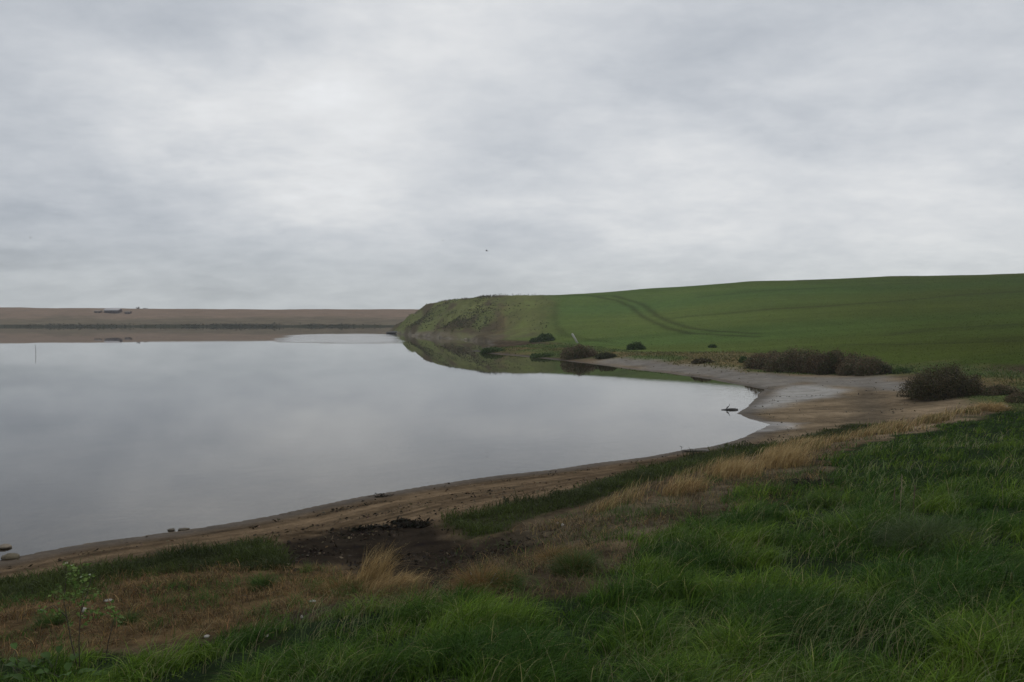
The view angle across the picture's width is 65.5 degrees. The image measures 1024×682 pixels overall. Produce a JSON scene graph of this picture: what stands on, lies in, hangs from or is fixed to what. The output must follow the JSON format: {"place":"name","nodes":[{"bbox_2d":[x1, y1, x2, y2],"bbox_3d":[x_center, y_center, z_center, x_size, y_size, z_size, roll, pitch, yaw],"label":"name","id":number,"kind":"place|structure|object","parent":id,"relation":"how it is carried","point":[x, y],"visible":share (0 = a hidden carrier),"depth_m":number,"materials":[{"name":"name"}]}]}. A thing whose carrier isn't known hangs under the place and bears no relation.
{"place":"outdoors","nodes":[
{"label":"outdoors","id":0,"kind":"place"},
{"bbox_2d":[0,307,418,326],"bbox_3d":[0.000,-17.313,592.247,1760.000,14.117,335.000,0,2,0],"label":"shingle bank","id":1,"kind":"structure","parent":0,"point":[18,316],"depth_m":490.88,"materials":[{"name":"grey gravel"}]},
{"bbox_2d":[104,308,122,313],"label":"beach hut","id":2,"kind":"object","parent":1,"relation":"on","point":[113,310],"visible":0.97,"depth_m":504.00,"materials":[{"name":"white"}]},
{"bbox_2d":[4,322,379,326],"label":"bank foot scrub","id":3,"kind":"object","parent":1,"relation":"on","point":[81,325],"visible":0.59,"depth_m":455.65,"materials":[{"name":"green plant"}]},
{"bbox_2d":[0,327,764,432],"bbox_3d":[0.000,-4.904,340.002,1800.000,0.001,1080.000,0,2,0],"label":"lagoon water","id":4,"kind":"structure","parent":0,"point":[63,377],"depth_m":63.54,"materials":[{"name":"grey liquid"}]},
{"bbox_2d":[0,544,11,548],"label":"shore stone","id":5,"kind":"object","parent":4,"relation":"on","point":[5,546],"visible":1,"depth_m":17.26,"materials":[{"name":"grey stone"}]},
{"bbox_2d":[721,404,737,409],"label":"driftwood snag","id":6,"kind":"object","parent":4,"relation":"in","point":[727,408],"visible":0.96,"depth_m":43.23,"materials":[{"name":"grey wood"}]},
{"bbox_2d":[0,273,1023,681],"bbox_3d":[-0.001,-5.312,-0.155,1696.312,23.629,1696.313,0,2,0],"label":"ground","id":7,"kind":"structure","parent":0,"point":[116,491],"depth_m":29.86,"materials":[{"name":"green plant"}]},
{"bbox_2d":[1,553,19,559],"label":"shore stone","id":8,"kind":"object","parent":7,"relation":"on","point":[10,556],"visible":0.88,"depth_m":16.45,"materials":[{"name":"grey stone"}]},
{"bbox_2d":[0,643,57,681],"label":"broadleaf plant","id":9,"kind":"object","parent":7,"relation":"on","point":[44,655],"visible":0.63,"depth_m":7.66,"materials":[{"name":"green plant"}]},
{"bbox_2d":[24,603,76,627],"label":"green tussock","id":10,"kind":"object","parent":7,"relation":"on","point":[56,620],"visible":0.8,"depth_m":9.80,"materials":[{"name":"green plant"}]},
{"bbox_2d":[1,646,107,681],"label":"broadleaf plant","id":11,"kind":"object","parent":7,"relation":"on","point":[67,667],"visible":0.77,"depth_m":7.34,"materials":[{"name":"green plant"}]},
{"bbox_2d":[37,560,124,666],"bbox_3d":[-4.091,2.629,7.572,0.829,1.108,0.228,0,2,0],"label":"flowering weed","id":12,"kind":"object","parent":7,"relation":"on","point":[75,586],"visible":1,"depth_m":7.56,"materials":[{"name":"leaves"},{"name":"plant stems"}]},
{"bbox_2d":[108,608,146,626],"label":"green tussock","id":13,"kind":"object","parent":7,"relation":"on","point":[130,618],"visible":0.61,"depth_m":9.54,"materials":[{"name":"green plant"}]},
{"bbox_2d":[245,569,284,591],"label":"green tussock","id":14,"kind":"object","parent":7,"relation":"on","point":[254,582],"visible":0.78,"depth_m":11.13,"materials":[{"name":"green plant"}]},
{"bbox_2d":[294,560,315,572],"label":"green tussock","id":15,"kind":"object","parent":7,"relation":"on","point":[304,570],"visible":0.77,"depth_m":12.80,"materials":[{"name":"green plant"}]},
{"bbox_2d":[302,569,365,596],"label":"dry tussock","id":16,"kind":"object","parent":7,"relation":"on","point":[339,585],"visible":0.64,"depth_m":10.43,"materials":[{"name":"brown plant"}]},
{"bbox_2d":[351,523,394,531],"bbox_3d":[-2.976,4.006,17.225,1.028,0.269,0.556,0,2,0],"label":"seaweed wrack","id":17,"kind":"object","parent":7,"relation":"on","point":[384,526],"visible":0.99,"depth_m":17.14,"materials":[{"name":"black plant"}]},
{"bbox_2d":[370,493,394,497],"bbox_3d":[-3.610,4.301,22.234,0.705,0.113,0.689,0,2,0],"label":"seaweed wrack","id":18,"kind":"object","parent":7,"relation":"on","point":[381,495],"visible":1,"depth_m":22.11,"materials":[{"name":"black plant"}]},
{"bbox_2d":[354,538,413,589],"bbox_3d":[-1.587,2.954,10.551,1.037,0.792,1.063,-1,2,-27],"label":"dry tussock","id":19,"kind":"object","parent":7,"relation":"on","point":[382,567],"visible":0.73,"depth_m":10.49,"materials":[{"name":"beige plant"}]},
{"bbox_2d":[0,438,776,601],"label":"beach debris","id":20,"kind":"object","parent":7,"relation":"on","point":[278,519],"visible":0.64,"depth_m":19.14,"materials":[{"name":"black stone"}]},
{"bbox_2d":[348,569,454,597],"bbox_3d":[-1.369,3.062,10.127,1.400,0.530,1.182,0,2,0],"label":"dry tussock","id":21,"kind":"object","parent":7,"relation":"on","point":[405,579],"visible":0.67,"depth_m":10.03,"materials":[{"name":"brown plant"}]},
{"bbox_2d":[389,516,430,527],"bbox_3d":[-2.237,3.949,17.375,1.263,0.290,0.685,1,2,39],"label":"heap of burnt brushwood","id":22,"kind":"object","parent":7,"relation":"on","point":[401,522],"visible":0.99,"depth_m":17.26,"materials":[{"name":"black plant"}]},
{"bbox_2d":[277,519,558,592],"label":"mud crumbs","id":23,"kind":"object","parent":7,"relation":"on","point":[450,563],"visible":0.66,"depth_m":14.25,"materials":[{"name":"brown soil"}]},
{"bbox_2d":[0,419,899,608],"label":"shore sedge","id":24,"kind":"object","parent":7,"relation":"on","point":[238,551],"visible":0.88,"depth_m":15.27,"materials":[{"name":"green plant"}]},
{"bbox_2d":[0,426,927,658],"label":"dead thatch","id":25,"kind":"object","parent":7,"relation":"on","point":[320,575],"visible":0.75,"depth_m":11.02,"materials":[{"name":"brown plant"}]},
{"bbox_2d":[398,293,551,334],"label":"headland scrub","id":26,"kind":"object","parent":7,"relation":"on","point":[456,319],"visible":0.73,"depth_m":216.51,"materials":[{"name":"green plant"}]},
{"bbox_2d":[432,557,529,594],"bbox_3d":[-0.379,2.854,9.651,1.496,0.586,1.504,0,2,0],"label":"dry tussock","id":27,"kind":"object","parent":7,"relation":"on","point":[472,577],"visible":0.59,"depth_m":9.58,"materials":[{"name":"brown plant"}]},
{"bbox_2d":[480,345,504,352],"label":"shrub","id":28,"kind":"object","parent":7,"relation":"on","point":[491,349],"visible":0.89,"depth_m":112.73,"materials":[{"name":"green plant"}]},
{"bbox_2d":[476,562,540,592],"bbox_3d":[-0.044,2.803,9.502,1.048,0.446,1.034,0,2,0],"label":"green tussock","id":29,"kind":"object","parent":7,"relation":"on","point":[519,579],"visible":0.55,"depth_m":9.46,"materials":[{"name":"green plant"}]},
{"bbox_2d":[0,405,1023,681],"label":"meadow grass","id":30,"kind":"structure","parent":7,"relation":"on","point":[490,641],"depth_m":7.36,"materials":[{"name":"green plant"}]},
{"bbox_2d":[529,338,539,342],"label":"shrub","id":31,"kind":"object","parent":7,"relation":"on","point":[531,340],"visible":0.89,"depth_m":144.33,"materials":[{"name":"green plant"}]},
{"bbox_2d":[529,352,554,357],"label":"shrub","id":32,"kind":"object","parent":7,"relation":"on","point":[538,355],"visible":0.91,"depth_m":99.58,"materials":[{"name":"green plant"}]},
{"bbox_2d":[537,333,555,341],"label":"shrub","id":33,"kind":"object","parent":7,"relation":"on","point":[544,337],"visible":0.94,"depth_m":144.47,"materials":[{"name":"green plant"}]},
{"bbox_2d":[534,544,615,577],"bbox_3d":[0.811,2.736,9.965,1.206,0.492,1.251,-1,2,-23],"label":"green tussock","id":34,"kind":"object","parent":7,"relation":"on","point":[576,564],"visible":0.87,"depth_m":9.94,"materials":[{"name":"green plant"}]},
{"bbox_2d":[559,343,598,358],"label":"shrub","id":35,"kind":"object","parent":7,"relation":"on","point":[577,352],"visible":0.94,"depth_m":93.69,"materials":[{"name":"brown plant"}]},
{"bbox_2d":[593,352,616,358],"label":"shrub","id":36,"kind":"object","parent":7,"relation":"on","point":[602,355],"visible":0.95,"depth_m":89.78,"materials":[{"name":"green plant"}]},
{"bbox_2d":[626,341,646,349],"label":"shrub","id":37,"kind":"object","parent":7,"relation":"on","point":[636,345],"visible":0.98,"depth_m":102.91,"materials":[{"name":"green plant"}]},
{"bbox_2d":[657,473,722,496],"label":"dry tussock","id":38,"kind":"object","parent":7,"relation":"on","point":[689,484],"visible":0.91,"depth_m":16.19,"materials":[{"name":"beige plant"}]},
{"bbox_2d":[681,449,708,451],"bbox_3d":[6.776,4.050,29.420,1.037,0.151,0.353,0,2,4],"label":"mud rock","id":39,"kind":"object","parent":7,"relation":"on","point":[694,450],"visible":0.69,"depth_m":29.31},
{"bbox_2d":[691,357,714,363],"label":"shrub","id":40,"kind":"object","parent":7,"relation":"on","point":[700,360],"visible":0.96,"depth_m":76.24,"materials":[{"name":"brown plant"}]},
{"bbox_2d":[707,344,716,347],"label":"shrub","id":41,"kind":"object","parent":7,"relation":"on","point":[712,346],"visible":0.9,"depth_m":101.25,"materials":[{"name":"green plant"}]},
{"bbox_2d":[705,456,776,479],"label":"dry tussock","id":42,"kind":"object","parent":7,"relation":"on","point":[740,470],"visible":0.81,"depth_m":18.47,"materials":[{"name":"beige plant"}]},
{"bbox_2d":[738,356,746,362],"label":"shrub","id":43,"kind":"object","parent":7,"relation":"on","point":[741,358],"visible":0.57,"depth_m":75.58,"materials":[{"name":"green plant"}]},
{"bbox_2d":[741,349,780,369],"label":"shrub","id":44,"kind":"object","parent":7,"relation":"on","point":[754,362],"visible":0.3,"depth_m":70.26,"materials":[{"name":"brown plant"}]},
{"bbox_2d":[592,361,956,448],"bbox_3d":[16.665,2.829,61.212,21.608,0.788,67.047,0,2,0],"label":"flat debris","id":45,"kind":"object","parent":7,"relation":"on","point":[823,408],"visible":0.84,"depth_m":39.84,"materials":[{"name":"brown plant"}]},
{"bbox_2d":[743,437,824,469],"bbox_3d":[7.337,2.895,20.411,2.357,0.923,2.196,-2,2,-44],"label":"dry tussock","id":46,"kind":"object","parent":7,"relation":"on","point":[783,458],"visible":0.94,"depth_m":20.13,"materials":[{"name":"beige plant"}]},
{"bbox_2d":[582,402,988,513],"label":"dry grass","id":47,"kind":"structure","parent":7,"relation":"on","point":[886,428],"depth_m":25.83,"materials":[{"name":"beige plant"}]},
{"bbox_2d":[553,273,1023,381],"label":"cereal crop","id":48,"kind":"object","parent":7,"relation":"on","point":[907,343],"visible":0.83,"depth_m":120.07,"materials":[{"name":"green plant"}]},
{"bbox_2d":[761,345,817,372],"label":"shrub","id":49,"kind":"object","parent":7,"relation":"on","point":[786,361],"visible":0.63,"depth_m":66.41,"materials":[{"name":"brown plant"}]},
{"bbox_2d":[781,474,837,485],"bbox_3d":[6.022,2.803,16.020,1.000,0.362,1.205,0,2,0],"label":"seaweed wrack","id":50,"kind":"object","parent":7,"relation":"on","point":[807,480],"visible":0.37,"depth_m":15.76,"materials":[{"name":"brown plant"}]},
{"bbox_2d":[795,486,851,507],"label":"green tussock","id":51,"kind":"object","parent":7,"relation":"on","point":[829,499],"visible":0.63,"depth_m":12.89,"materials":[{"name":"green plant"}]},
{"bbox_2d":[794,347,861,374],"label":"shrub","id":52,"kind":"object","parent":7,"relation":"on","point":[825,363],"visible":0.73,"depth_m":63.48,"materials":[{"name":"brown plant"}]},
{"bbox_2d":[835,354,891,375],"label":"shrub","id":53,"kind":"object","parent":7,"relation":"on","point":[871,365],"visible":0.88,"depth_m":60.95,"materials":[{"name":"brown plant"}]},
{"bbox_2d":[876,364,891,373],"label":"shrub","id":54,"kind":"object","parent":7,"relation":"on","point":[889,368],"visible":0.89,"depth_m":60.11,"materials":[{"name":"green plant"}]},
{"bbox_2d":[891,367,911,373],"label":"shrub","id":55,"kind":"object","parent":7,"relation":"on","point":[900,370],"visible":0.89,"depth_m":59.39,"materials":[{"name":"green plant"}]},
{"bbox_2d":[900,474,902,513],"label":"dead stalk","id":56,"kind":"object","parent":7,"relation":"on","point":[901,491],"visible":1,"depth_m":10.68,"materials":[{"name":"brown plant"}]},
{"bbox_2d":[913,484,915,514],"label":"dead stalk","id":57,"kind":"object","parent":7,"relation":"on","point":[914,496],"visible":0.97,"depth_m":10.76,"materials":[{"name":"plant"}]},
{"bbox_2d":[845,506,1014,556],"bbox_3d":[4.915,2.238,9.470,2.018,0.644,1.852,0,2,0],"label":"green tussock","id":58,"kind":"object","parent":7,"relation":"on","point":[907,533],"visible":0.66,"depth_m":9.41,"materials":[{"name":"green plant"}]},
{"bbox_2d":[893,361,985,400],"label":"shrub","id":59,"kind":"object","parent":7,"relation":"on","point":[927,385],"visible":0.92,"depth_m":42.37,"materials":[{"name":"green plant"}]},
{"bbox_2d":[969,400,1013,411],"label":"dry tussock","id":60,"kind":"object","parent":7,"relation":"on","point":[992,407],"visible":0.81,"depth_m":36.15,"materials":[{"name":"beige plant"}]},
{"bbox_2d":[978,383,1021,395],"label":"bramble","id":61,"kind":"object","parent":7,"relation":"on","point":[997,389],"visible":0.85,"depth_m":41.26,"materials":[{"name":"green plant"}]},
{"bbox_2d":[1004,391,1023,402],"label":"bramble","id":62,"kind":"object","parent":7,"relation":"on","point":[1014,397],"visible":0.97,"depth_m":37.92,"materials":[{"name":"green plant"}]},
{"bbox_2d":[0,0,1023,309],"label":"sky","id":63,"kind":"structure","parent":0,"point":[155,154],"materials":[{"name":"grey"}]},
{"bbox_2d":[479,342,1023,411],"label":"verge grass","id":64,"kind":"structure","parent":0,"point":[708,353],"depth_m":79.37,"materials":[{"name":"green plant"}]}
]}

